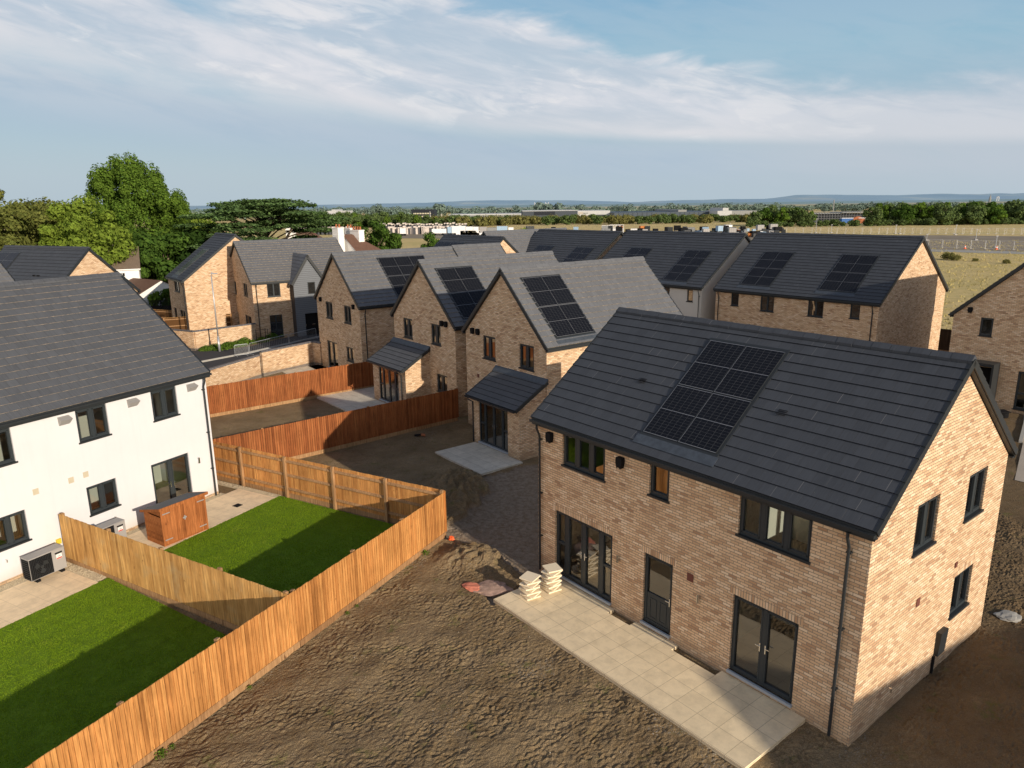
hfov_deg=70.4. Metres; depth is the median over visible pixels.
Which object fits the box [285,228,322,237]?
old house
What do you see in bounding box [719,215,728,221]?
hedge bush
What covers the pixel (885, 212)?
broadleaf tree
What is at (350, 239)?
old house
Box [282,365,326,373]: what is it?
patio
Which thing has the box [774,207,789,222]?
broadleaf tree
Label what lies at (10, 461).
window
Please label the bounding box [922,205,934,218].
broadleaf tree
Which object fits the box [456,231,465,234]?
parked van
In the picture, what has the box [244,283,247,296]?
window
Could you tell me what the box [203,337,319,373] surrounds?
road
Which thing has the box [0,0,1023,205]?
sky
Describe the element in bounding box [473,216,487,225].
hedge bush
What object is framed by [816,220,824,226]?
hedge bush
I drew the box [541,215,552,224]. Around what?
hedge bush
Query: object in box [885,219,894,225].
hedge bush
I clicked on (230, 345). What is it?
bed shrub
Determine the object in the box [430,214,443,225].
hedge bush
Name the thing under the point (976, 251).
path
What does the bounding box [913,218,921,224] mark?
hedge bush
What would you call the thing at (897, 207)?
broadleaf tree
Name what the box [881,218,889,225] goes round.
hedge bush
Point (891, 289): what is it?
brick house
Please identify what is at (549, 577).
paving slab
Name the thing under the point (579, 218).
hedge bush
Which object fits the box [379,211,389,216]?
broadleaf tree
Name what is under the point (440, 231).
box trailer
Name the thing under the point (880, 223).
hedge bush
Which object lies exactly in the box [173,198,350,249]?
cedar tree
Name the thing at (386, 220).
broadleaf tree
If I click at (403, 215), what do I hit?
broadleaf tree
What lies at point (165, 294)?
sapling
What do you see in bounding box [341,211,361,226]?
broadleaf tree
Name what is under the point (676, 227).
storage crate
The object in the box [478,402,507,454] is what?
french door
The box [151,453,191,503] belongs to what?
french door
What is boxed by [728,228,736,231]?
storage crate
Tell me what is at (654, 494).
window
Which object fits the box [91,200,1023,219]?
distant woodland
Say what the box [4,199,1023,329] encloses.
ground
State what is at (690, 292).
window
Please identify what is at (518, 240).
brick house
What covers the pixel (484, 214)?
warehouse
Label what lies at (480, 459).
patio
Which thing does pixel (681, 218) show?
hedge bush
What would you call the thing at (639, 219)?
hedge bush
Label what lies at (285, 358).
brick wall
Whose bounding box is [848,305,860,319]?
window
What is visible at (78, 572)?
gravel
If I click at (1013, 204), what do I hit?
broadleaf tree
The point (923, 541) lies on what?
window
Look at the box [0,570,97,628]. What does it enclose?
patio
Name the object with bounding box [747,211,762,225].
broadleaf tree
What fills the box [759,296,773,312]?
window
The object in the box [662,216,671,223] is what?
hedge bush
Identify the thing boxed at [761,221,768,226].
hedge bush
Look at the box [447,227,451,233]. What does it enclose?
box trailer
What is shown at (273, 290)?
window
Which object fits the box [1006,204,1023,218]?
broadleaf tree
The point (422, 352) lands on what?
brick house
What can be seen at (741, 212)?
warehouse
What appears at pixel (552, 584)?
paving slab
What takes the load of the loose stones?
on the soil at (962, 706)
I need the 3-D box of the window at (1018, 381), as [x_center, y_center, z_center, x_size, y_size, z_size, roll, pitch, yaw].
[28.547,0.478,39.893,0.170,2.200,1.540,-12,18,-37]
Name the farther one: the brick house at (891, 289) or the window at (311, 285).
the window at (311, 285)
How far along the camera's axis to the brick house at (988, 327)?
40.70 m
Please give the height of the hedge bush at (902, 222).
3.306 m
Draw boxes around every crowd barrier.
[234,344,248,356]
[249,334,288,354]
[289,328,315,343]
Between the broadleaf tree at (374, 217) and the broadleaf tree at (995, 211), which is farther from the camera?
the broadleaf tree at (374, 217)
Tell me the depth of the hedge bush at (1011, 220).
335.01 m
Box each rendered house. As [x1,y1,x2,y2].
[0,272,218,585]
[602,230,750,319]
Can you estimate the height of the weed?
0.149 m
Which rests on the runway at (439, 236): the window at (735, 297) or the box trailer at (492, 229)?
the box trailer at (492, 229)
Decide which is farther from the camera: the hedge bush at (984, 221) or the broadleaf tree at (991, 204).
the broadleaf tree at (991, 204)
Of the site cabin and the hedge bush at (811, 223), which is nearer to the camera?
the hedge bush at (811, 223)
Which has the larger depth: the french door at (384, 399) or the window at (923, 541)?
the french door at (384, 399)
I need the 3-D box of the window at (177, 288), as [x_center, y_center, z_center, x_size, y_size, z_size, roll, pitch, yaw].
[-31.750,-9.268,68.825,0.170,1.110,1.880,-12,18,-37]
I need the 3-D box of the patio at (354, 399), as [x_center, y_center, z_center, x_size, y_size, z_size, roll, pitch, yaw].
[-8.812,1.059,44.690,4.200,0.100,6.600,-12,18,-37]
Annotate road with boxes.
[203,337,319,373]
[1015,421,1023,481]
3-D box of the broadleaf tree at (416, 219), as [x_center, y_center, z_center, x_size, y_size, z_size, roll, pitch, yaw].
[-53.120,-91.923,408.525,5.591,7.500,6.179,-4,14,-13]
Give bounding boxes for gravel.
[1,481,278,589]
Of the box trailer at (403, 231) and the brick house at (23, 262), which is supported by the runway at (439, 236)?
the box trailer at (403, 231)
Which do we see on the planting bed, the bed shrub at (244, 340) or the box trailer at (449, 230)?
the bed shrub at (244, 340)
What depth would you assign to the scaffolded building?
392.11 m
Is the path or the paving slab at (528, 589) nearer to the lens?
the paving slab at (528, 589)
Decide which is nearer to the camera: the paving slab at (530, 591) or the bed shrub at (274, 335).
the paving slab at (530, 591)
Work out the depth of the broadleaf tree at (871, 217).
333.30 m
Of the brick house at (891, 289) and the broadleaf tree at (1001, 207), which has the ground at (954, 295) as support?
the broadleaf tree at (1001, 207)
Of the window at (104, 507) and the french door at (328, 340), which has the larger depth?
the french door at (328, 340)
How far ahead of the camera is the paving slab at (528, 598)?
21.98 m
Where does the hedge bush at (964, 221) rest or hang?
on the ground at (954, 295)
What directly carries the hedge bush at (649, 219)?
on the ground at (954, 295)
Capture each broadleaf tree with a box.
[0,189,70,250]
[35,193,137,266]
[84,152,192,237]
[106,233,158,279]
[123,224,176,267]
[131,230,193,282]
[174,227,208,262]
[327,211,341,226]
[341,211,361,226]
[352,213,361,226]
[356,220,402,249]
[357,214,365,224]
[367,213,382,224]
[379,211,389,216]
[383,216,390,224]
[390,215,397,223]
[396,211,413,223]
[399,213,415,223]
[413,214,421,223]
[420,232,438,247]
[421,214,433,223]
[434,218,441,223]
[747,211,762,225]
[757,207,775,222]
[764,205,779,222]
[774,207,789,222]
[783,206,797,222]
[793,208,816,221]
[862,206,883,225]
[874,203,889,219]
[887,203,895,220]
[890,203,917,224]
[893,203,905,219]
[914,201,928,220]
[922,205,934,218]
[933,203,955,224]
[946,204,965,224]
[960,201,986,215]
[965,204,987,224]
[983,205,1006,224]
[985,201,997,208]
[987,203,1007,224]
[1005,199,1021,217]
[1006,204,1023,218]
[1011,201,1023,223]
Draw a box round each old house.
[107,246,140,279]
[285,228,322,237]
[331,224,380,251]
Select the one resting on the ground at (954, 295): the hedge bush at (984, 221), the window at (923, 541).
the hedge bush at (984, 221)
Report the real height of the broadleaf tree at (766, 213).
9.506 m
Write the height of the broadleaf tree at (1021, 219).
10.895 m
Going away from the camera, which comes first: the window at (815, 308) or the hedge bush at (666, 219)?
the window at (815, 308)
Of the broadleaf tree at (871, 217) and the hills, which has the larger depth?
the hills
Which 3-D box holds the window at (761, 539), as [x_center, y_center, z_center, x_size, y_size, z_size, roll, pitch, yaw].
[6.026,3.280,16.657,0.170,1.100,1.920,-11,18,-37]
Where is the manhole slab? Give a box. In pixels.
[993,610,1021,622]
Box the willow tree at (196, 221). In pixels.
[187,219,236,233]
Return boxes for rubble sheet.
[462,582,479,591]
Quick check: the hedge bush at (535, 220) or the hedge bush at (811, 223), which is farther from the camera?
the hedge bush at (535, 220)
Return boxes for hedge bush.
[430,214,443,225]
[446,214,459,225]
[455,216,473,225]
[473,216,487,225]
[477,215,495,225]
[492,215,498,225]
[500,217,512,225]
[510,214,522,224]
[516,215,530,224]
[529,216,541,223]
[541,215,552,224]
[551,216,560,224]
[560,214,573,224]
[569,215,577,223]
[575,213,586,222]
[580,216,592,223]
[592,216,603,224]
[606,214,622,224]
[615,215,628,223]
[625,214,635,223]
[634,215,644,223]
[644,216,654,223]
[653,214,662,222]
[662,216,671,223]
[668,213,677,222]
[677,214,685,222]
[685,215,696,223]
[698,214,713,222]
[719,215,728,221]
[733,214,741,221]
[743,212,750,221]
[745,220,754,227]
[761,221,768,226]
[800,221,807,226]
[807,220,815,226]
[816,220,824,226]
[822,220,829,225]
[832,219,840,225]
[847,220,854,225]
[851,219,860,225]
[876,220,883,225]
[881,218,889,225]
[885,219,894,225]
[898,219,907,225]
[907,219,915,224]
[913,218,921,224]
[921,218,927,224]
[926,218,937,225]
[940,252,954,259]
[951,254,961,260]
[958,219,967,224]
[979,218,988,224]
[999,218,1007,223]
[1002,259,1010,263]
[1006,217,1015,223]
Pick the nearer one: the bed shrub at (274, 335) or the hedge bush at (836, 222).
the bed shrub at (274, 335)
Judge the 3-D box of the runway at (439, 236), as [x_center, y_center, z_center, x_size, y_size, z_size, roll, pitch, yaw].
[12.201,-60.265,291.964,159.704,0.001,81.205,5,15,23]
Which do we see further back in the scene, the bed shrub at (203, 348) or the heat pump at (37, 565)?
the bed shrub at (203, 348)
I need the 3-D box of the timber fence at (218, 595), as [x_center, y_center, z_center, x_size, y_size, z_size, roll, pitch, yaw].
[-10.565,5.822,22.064,10.759,1.870,0.155,7,16,29]
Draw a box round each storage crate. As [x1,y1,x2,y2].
[616,226,622,230]
[674,225,680,230]
[716,226,722,231]
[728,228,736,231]
[756,225,763,229]
[769,224,777,228]
[773,227,782,231]
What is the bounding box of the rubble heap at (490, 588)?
[473,580,513,595]
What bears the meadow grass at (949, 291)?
on the ground at (954, 295)
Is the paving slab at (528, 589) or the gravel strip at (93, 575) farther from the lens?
the gravel strip at (93, 575)
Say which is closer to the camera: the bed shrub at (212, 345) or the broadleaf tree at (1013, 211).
the bed shrub at (212, 345)
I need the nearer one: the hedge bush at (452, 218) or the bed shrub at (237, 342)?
the bed shrub at (237, 342)
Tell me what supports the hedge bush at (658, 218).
on the ground at (954, 295)
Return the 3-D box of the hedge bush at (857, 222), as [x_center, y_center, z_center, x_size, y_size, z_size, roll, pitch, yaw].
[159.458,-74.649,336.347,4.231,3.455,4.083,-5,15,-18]
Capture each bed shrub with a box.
[198,345,211,350]
[206,343,221,349]
[212,344,229,350]
[225,343,236,348]
[231,340,245,347]
[238,337,252,345]
[256,337,269,342]
[266,333,278,339]
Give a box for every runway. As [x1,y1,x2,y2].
[401,234,442,238]
[749,235,1023,250]
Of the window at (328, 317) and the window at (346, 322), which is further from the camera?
the window at (328, 317)
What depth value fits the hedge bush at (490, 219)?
409.93 m
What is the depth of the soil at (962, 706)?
17.97 m
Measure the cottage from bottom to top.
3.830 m
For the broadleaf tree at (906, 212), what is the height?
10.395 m
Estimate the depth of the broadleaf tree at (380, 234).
115.22 m
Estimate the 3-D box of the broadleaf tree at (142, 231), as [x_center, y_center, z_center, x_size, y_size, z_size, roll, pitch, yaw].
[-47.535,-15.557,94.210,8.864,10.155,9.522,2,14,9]
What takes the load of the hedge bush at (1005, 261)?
on the ground at (954, 295)
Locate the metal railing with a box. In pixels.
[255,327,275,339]
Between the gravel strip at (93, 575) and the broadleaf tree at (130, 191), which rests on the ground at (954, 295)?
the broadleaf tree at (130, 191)
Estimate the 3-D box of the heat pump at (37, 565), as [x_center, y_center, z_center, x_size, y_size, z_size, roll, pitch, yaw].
[-15.312,5.881,23.752,0.542,0.860,1.152,7,16,28]
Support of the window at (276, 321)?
in the brick house at (277, 281)
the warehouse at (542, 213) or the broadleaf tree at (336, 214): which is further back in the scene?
the warehouse at (542, 213)
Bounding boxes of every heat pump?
[20,543,66,582]
[95,517,126,536]
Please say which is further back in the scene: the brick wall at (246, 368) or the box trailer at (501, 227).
the box trailer at (501, 227)
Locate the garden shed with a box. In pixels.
[139,491,208,546]
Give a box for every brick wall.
[171,323,256,350]
[205,354,261,386]
[259,341,322,376]
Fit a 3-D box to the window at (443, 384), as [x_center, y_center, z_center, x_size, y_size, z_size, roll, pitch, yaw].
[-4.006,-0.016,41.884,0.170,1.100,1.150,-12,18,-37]
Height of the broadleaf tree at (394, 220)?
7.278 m
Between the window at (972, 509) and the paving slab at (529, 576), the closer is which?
the window at (972, 509)
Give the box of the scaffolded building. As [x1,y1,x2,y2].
[813,211,871,222]
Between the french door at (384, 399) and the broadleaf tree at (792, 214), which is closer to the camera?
the french door at (384, 399)
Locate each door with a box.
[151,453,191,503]
[162,504,186,544]
[183,496,206,535]
[305,313,318,334]
[328,340,336,366]
[379,366,398,402]
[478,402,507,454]
[557,510,612,605]
[640,553,672,638]
[726,595,798,707]
[980,366,991,384]
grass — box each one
[931,240,1023,329]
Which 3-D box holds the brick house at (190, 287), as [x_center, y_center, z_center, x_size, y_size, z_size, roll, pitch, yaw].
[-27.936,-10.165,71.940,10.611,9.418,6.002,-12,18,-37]
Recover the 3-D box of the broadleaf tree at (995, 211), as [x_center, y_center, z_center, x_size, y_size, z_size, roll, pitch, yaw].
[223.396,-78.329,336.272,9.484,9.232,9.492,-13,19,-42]
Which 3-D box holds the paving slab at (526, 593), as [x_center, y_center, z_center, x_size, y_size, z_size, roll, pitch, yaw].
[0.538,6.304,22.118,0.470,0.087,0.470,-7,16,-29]
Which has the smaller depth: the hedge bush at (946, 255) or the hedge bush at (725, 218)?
the hedge bush at (946, 255)
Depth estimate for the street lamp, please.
59.47 m
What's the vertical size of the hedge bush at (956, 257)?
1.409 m
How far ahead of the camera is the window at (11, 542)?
23.41 m
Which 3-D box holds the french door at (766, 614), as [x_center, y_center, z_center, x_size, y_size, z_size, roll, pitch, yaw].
[6.024,6.364,17.454,0.195,2.170,1.780,-11,18,-37]
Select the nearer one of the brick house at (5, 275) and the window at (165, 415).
the window at (165, 415)
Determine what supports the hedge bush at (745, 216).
on the ground at (954, 295)
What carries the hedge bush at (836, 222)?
on the ground at (954, 295)
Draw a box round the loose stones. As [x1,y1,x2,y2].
[176,482,714,767]
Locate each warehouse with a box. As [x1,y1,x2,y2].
[449,213,520,217]
[521,210,577,216]
[578,210,609,216]
[610,209,708,216]
[705,208,731,215]
[728,210,756,214]
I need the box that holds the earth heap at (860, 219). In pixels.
[853,216,864,222]
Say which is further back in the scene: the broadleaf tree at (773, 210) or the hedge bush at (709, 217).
the hedge bush at (709, 217)
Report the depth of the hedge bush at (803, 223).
335.05 m
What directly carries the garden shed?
on the patio at (221, 509)
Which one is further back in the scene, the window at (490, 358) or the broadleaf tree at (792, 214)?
the broadleaf tree at (792, 214)
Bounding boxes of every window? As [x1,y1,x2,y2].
[0,428,17,467]
[0,510,31,551]
[75,403,111,444]
[86,478,121,516]
[150,386,180,422]
[174,281,179,292]
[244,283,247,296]
[246,315,251,323]
[267,283,280,297]
[269,314,283,337]
[307,282,315,293]
[326,301,333,319]
[344,305,351,324]
[346,346,353,363]
[403,318,412,339]
[431,324,440,346]
[436,373,446,391]
[482,335,495,361]
[518,343,533,371]
[561,435,605,482]
[647,465,669,503]
[686,290,692,302]
[730,293,738,306]
[735,496,812,564]
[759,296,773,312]
[807,301,823,317]
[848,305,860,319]
[911,495,937,558]
[948,566,969,620]
[963,467,985,523]
[977,317,993,337]
[1011,371,1023,410]
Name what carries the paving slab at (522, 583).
on the paving slab at (528, 589)
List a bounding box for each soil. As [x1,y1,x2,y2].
[98,414,1023,767]
[162,338,1023,520]
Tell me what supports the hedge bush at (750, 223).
on the ground at (954, 295)
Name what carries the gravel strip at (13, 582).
on the soil at (1012, 500)
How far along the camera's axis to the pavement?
60.81 m
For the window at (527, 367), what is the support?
in the brick house at (531, 332)
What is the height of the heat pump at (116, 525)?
0.860 m
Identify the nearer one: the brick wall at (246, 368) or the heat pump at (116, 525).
the heat pump at (116, 525)
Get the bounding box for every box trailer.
[400,228,406,235]
[432,229,446,234]
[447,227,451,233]
[452,226,465,234]
[479,227,486,232]
[487,227,495,230]
[497,226,507,229]
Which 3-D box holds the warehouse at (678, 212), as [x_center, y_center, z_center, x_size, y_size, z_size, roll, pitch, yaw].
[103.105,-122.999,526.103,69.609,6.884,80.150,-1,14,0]
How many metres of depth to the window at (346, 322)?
49.84 m
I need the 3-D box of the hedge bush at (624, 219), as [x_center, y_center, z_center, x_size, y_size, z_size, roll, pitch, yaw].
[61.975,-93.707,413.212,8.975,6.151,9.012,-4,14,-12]
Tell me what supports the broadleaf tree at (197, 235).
on the ground at (954, 295)
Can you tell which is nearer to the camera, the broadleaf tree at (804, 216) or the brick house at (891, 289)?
the brick house at (891, 289)
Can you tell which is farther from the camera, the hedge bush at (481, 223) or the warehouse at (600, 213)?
the warehouse at (600, 213)
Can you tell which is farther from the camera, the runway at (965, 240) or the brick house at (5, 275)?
the runway at (965, 240)
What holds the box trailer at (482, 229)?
on the runway at (439, 236)
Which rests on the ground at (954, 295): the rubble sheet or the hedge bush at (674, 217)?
the hedge bush at (674, 217)
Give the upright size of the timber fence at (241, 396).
1.930 m
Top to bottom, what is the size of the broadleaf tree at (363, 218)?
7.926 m
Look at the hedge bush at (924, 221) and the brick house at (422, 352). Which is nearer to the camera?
the brick house at (422, 352)
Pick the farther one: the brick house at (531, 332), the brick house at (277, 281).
the brick house at (277, 281)
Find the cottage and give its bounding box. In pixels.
[129,278,168,305]
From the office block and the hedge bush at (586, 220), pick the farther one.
the office block
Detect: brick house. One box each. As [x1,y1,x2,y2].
[0,245,140,292]
[0,262,14,282]
[165,232,244,329]
[230,237,343,338]
[313,246,456,367]
[366,251,559,417]
[434,234,518,253]
[451,242,505,256]
[461,256,682,460]
[481,228,566,252]
[526,229,623,261]
[529,307,1017,746]
[713,232,948,349]
[948,263,1023,414]
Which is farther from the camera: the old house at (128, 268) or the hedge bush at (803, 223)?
the hedge bush at (803, 223)
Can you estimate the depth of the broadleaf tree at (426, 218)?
418.61 m
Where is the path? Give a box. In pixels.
[931,249,1023,253]
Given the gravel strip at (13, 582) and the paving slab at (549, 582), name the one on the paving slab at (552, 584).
the paving slab at (549, 582)
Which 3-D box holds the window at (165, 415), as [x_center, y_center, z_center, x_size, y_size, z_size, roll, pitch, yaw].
[-13.331,0.753,27.814,0.170,1.190,1.170,7,16,28]
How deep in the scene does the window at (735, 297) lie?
54.32 m
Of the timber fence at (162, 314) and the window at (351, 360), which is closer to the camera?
the window at (351, 360)
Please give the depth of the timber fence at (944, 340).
56.68 m
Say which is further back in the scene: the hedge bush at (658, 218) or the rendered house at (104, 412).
the hedge bush at (658, 218)
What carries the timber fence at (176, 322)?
on the soil at (1012, 500)
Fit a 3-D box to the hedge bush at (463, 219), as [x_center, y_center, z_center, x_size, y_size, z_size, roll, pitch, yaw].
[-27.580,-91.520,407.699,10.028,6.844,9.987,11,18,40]
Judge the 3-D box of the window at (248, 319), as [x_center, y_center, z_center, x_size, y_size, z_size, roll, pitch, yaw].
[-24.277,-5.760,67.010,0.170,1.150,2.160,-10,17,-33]
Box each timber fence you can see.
[26,493,445,767]
[58,512,291,646]
[153,309,172,318]
[163,313,232,329]
[206,362,373,417]
[212,388,458,459]
[213,441,446,531]
[938,329,951,351]
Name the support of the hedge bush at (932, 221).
on the ground at (954, 295)
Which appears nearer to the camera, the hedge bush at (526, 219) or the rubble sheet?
the rubble sheet
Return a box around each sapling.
[147,291,162,305]
[160,288,170,305]
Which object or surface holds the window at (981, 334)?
in the brick house at (988, 327)
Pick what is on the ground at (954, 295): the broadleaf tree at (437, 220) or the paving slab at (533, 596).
the broadleaf tree at (437, 220)
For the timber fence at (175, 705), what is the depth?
17.92 m
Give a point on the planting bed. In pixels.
(251, 344)
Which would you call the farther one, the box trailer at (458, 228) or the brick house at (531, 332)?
the box trailer at (458, 228)
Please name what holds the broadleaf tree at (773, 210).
on the ground at (954, 295)
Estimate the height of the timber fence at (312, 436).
1.930 m
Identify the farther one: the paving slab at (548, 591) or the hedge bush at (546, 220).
the hedge bush at (546, 220)
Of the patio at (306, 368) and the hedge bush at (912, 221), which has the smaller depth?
the patio at (306, 368)
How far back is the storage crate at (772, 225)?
267.91 m
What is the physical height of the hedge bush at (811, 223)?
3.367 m
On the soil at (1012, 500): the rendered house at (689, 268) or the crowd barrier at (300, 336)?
the rendered house at (689, 268)
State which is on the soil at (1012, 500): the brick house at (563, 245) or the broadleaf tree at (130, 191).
the brick house at (563, 245)
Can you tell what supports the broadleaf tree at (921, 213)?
on the ground at (954, 295)
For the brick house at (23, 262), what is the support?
on the soil at (1012, 500)
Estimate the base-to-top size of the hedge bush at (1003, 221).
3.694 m
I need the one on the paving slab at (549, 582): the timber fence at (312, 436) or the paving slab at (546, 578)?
the paving slab at (546, 578)
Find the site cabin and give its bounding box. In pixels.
[840,218,852,222]
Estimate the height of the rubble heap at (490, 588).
0.107 m
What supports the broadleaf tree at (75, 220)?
on the ground at (954, 295)
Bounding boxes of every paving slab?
[519,571,540,582]
[519,581,539,588]
[519,584,539,592]
[519,589,539,595]
[520,591,540,598]
[521,578,540,585]
[522,585,539,590]
[522,594,540,600]
[540,574,560,581]
[540,582,560,588]
[541,569,561,576]
[541,579,561,586]
[541,585,559,590]
[541,587,561,593]
[542,563,562,572]
[542,578,560,583]
[543,573,561,578]
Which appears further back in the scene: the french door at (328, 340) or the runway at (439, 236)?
the runway at (439, 236)
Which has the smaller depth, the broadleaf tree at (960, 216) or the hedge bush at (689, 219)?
the broadleaf tree at (960, 216)
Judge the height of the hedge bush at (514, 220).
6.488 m
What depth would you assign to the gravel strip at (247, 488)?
31.00 m
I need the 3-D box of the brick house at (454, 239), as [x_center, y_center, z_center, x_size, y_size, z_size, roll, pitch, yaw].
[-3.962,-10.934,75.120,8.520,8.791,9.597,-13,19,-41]
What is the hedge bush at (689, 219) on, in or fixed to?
on the ground at (954, 295)
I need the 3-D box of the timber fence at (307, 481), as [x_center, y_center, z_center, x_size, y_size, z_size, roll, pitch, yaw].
[-8.134,4.004,29.269,13.150,1.870,0.155,7,16,28]
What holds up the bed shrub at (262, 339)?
on the planting bed
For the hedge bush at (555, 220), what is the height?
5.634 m
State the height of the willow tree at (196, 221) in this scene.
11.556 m
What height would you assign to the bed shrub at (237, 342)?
0.578 m
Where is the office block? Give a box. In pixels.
[411,209,436,217]
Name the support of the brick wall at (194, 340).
on the soil at (1012, 500)
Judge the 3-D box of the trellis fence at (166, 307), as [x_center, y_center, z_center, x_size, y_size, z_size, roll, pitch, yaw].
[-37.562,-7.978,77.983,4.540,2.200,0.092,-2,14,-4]
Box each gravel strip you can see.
[0,576,26,591]
[65,561,105,581]
[127,493,223,535]
[217,480,280,496]
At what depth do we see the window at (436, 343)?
41.59 m
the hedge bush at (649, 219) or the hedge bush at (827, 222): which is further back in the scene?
the hedge bush at (649, 219)
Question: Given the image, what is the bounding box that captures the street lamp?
[210,272,220,351]
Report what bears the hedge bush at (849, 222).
on the ground at (954, 295)
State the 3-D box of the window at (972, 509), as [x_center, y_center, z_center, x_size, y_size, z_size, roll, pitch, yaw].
[11.632,2.756,18.258,1.230,1.250,0.170,-11,18,-37]
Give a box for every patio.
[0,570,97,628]
[127,489,274,549]
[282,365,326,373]
[317,387,385,411]
[435,442,522,475]
[493,578,804,767]
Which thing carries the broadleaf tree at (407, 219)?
on the ground at (954, 295)
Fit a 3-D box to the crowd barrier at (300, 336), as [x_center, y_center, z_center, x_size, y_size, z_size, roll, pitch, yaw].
[-18.664,-4.272,64.759,0.512,0.929,3.638,5,15,24]
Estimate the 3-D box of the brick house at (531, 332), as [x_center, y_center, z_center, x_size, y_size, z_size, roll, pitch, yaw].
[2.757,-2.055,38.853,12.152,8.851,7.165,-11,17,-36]
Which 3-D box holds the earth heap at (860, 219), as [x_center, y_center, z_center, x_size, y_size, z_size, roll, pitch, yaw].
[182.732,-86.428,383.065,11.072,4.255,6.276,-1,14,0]
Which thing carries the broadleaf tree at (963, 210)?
on the ground at (954, 295)
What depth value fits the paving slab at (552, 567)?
22.39 m
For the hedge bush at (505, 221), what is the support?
on the ground at (954, 295)
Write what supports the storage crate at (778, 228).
on the runway at (965, 240)
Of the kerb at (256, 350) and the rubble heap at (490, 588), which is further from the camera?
the kerb at (256, 350)
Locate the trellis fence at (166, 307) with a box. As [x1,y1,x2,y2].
[145,300,171,309]
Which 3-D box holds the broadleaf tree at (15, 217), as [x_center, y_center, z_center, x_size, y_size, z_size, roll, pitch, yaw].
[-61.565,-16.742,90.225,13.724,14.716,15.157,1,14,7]
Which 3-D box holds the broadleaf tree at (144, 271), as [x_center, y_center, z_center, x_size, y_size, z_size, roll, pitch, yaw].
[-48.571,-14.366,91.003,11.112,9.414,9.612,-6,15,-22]
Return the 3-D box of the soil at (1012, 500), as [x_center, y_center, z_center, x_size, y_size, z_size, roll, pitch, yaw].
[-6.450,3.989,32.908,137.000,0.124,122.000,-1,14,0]
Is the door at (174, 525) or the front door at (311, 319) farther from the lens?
the front door at (311, 319)
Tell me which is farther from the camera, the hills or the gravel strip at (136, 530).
the hills
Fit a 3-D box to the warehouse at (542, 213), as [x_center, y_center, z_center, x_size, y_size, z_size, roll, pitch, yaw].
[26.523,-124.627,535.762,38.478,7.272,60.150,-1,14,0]
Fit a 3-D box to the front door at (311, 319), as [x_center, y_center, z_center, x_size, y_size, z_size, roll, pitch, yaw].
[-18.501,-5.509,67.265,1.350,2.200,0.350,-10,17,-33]
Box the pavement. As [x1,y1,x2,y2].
[192,334,318,360]
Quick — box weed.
[154,748,166,759]
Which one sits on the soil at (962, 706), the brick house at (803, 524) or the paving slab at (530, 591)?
the brick house at (803, 524)
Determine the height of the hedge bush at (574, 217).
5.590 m
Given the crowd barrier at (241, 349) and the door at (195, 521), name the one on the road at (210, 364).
the crowd barrier at (241, 349)
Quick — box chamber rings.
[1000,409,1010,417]
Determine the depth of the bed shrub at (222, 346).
60.84 m
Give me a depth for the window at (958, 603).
18.97 m
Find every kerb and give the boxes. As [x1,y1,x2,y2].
[202,336,319,361]
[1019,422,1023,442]
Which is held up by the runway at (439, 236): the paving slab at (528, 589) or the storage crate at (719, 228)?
the storage crate at (719, 228)
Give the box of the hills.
[2,193,1023,208]
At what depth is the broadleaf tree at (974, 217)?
332.51 m
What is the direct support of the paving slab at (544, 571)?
on the paving slab at (549, 577)
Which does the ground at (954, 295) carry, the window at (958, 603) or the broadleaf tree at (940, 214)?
the broadleaf tree at (940, 214)
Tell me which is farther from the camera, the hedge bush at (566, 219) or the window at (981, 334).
the hedge bush at (566, 219)
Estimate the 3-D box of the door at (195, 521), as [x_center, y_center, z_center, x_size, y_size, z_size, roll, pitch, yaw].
[-11.616,4.818,26.592,0.036,1.325,0.809,8,17,33]
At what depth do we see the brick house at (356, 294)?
50.47 m
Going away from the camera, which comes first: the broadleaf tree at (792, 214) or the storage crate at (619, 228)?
the storage crate at (619, 228)
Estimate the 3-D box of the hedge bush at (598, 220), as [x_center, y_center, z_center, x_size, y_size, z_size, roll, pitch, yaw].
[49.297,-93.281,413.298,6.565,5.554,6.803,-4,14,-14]
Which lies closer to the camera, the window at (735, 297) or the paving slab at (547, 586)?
the paving slab at (547, 586)
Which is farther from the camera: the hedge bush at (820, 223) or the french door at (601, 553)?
the hedge bush at (820, 223)
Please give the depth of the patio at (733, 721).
18.29 m
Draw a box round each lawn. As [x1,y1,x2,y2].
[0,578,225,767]
[165,496,393,593]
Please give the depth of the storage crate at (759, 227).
260.45 m
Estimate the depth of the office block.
544.84 m
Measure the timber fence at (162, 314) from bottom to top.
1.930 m
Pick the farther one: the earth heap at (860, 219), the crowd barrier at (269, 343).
the earth heap at (860, 219)
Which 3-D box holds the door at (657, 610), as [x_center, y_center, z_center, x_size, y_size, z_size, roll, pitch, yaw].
[4.002,5.775,19.931,0.195,2.170,1.040,-11,18,-37]
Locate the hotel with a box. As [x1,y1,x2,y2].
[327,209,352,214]
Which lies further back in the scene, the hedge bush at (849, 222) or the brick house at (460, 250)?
the hedge bush at (849, 222)
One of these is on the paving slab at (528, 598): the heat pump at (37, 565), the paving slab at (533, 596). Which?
the paving slab at (533, 596)
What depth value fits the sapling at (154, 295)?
78.20 m
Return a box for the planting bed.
[209,337,280,350]

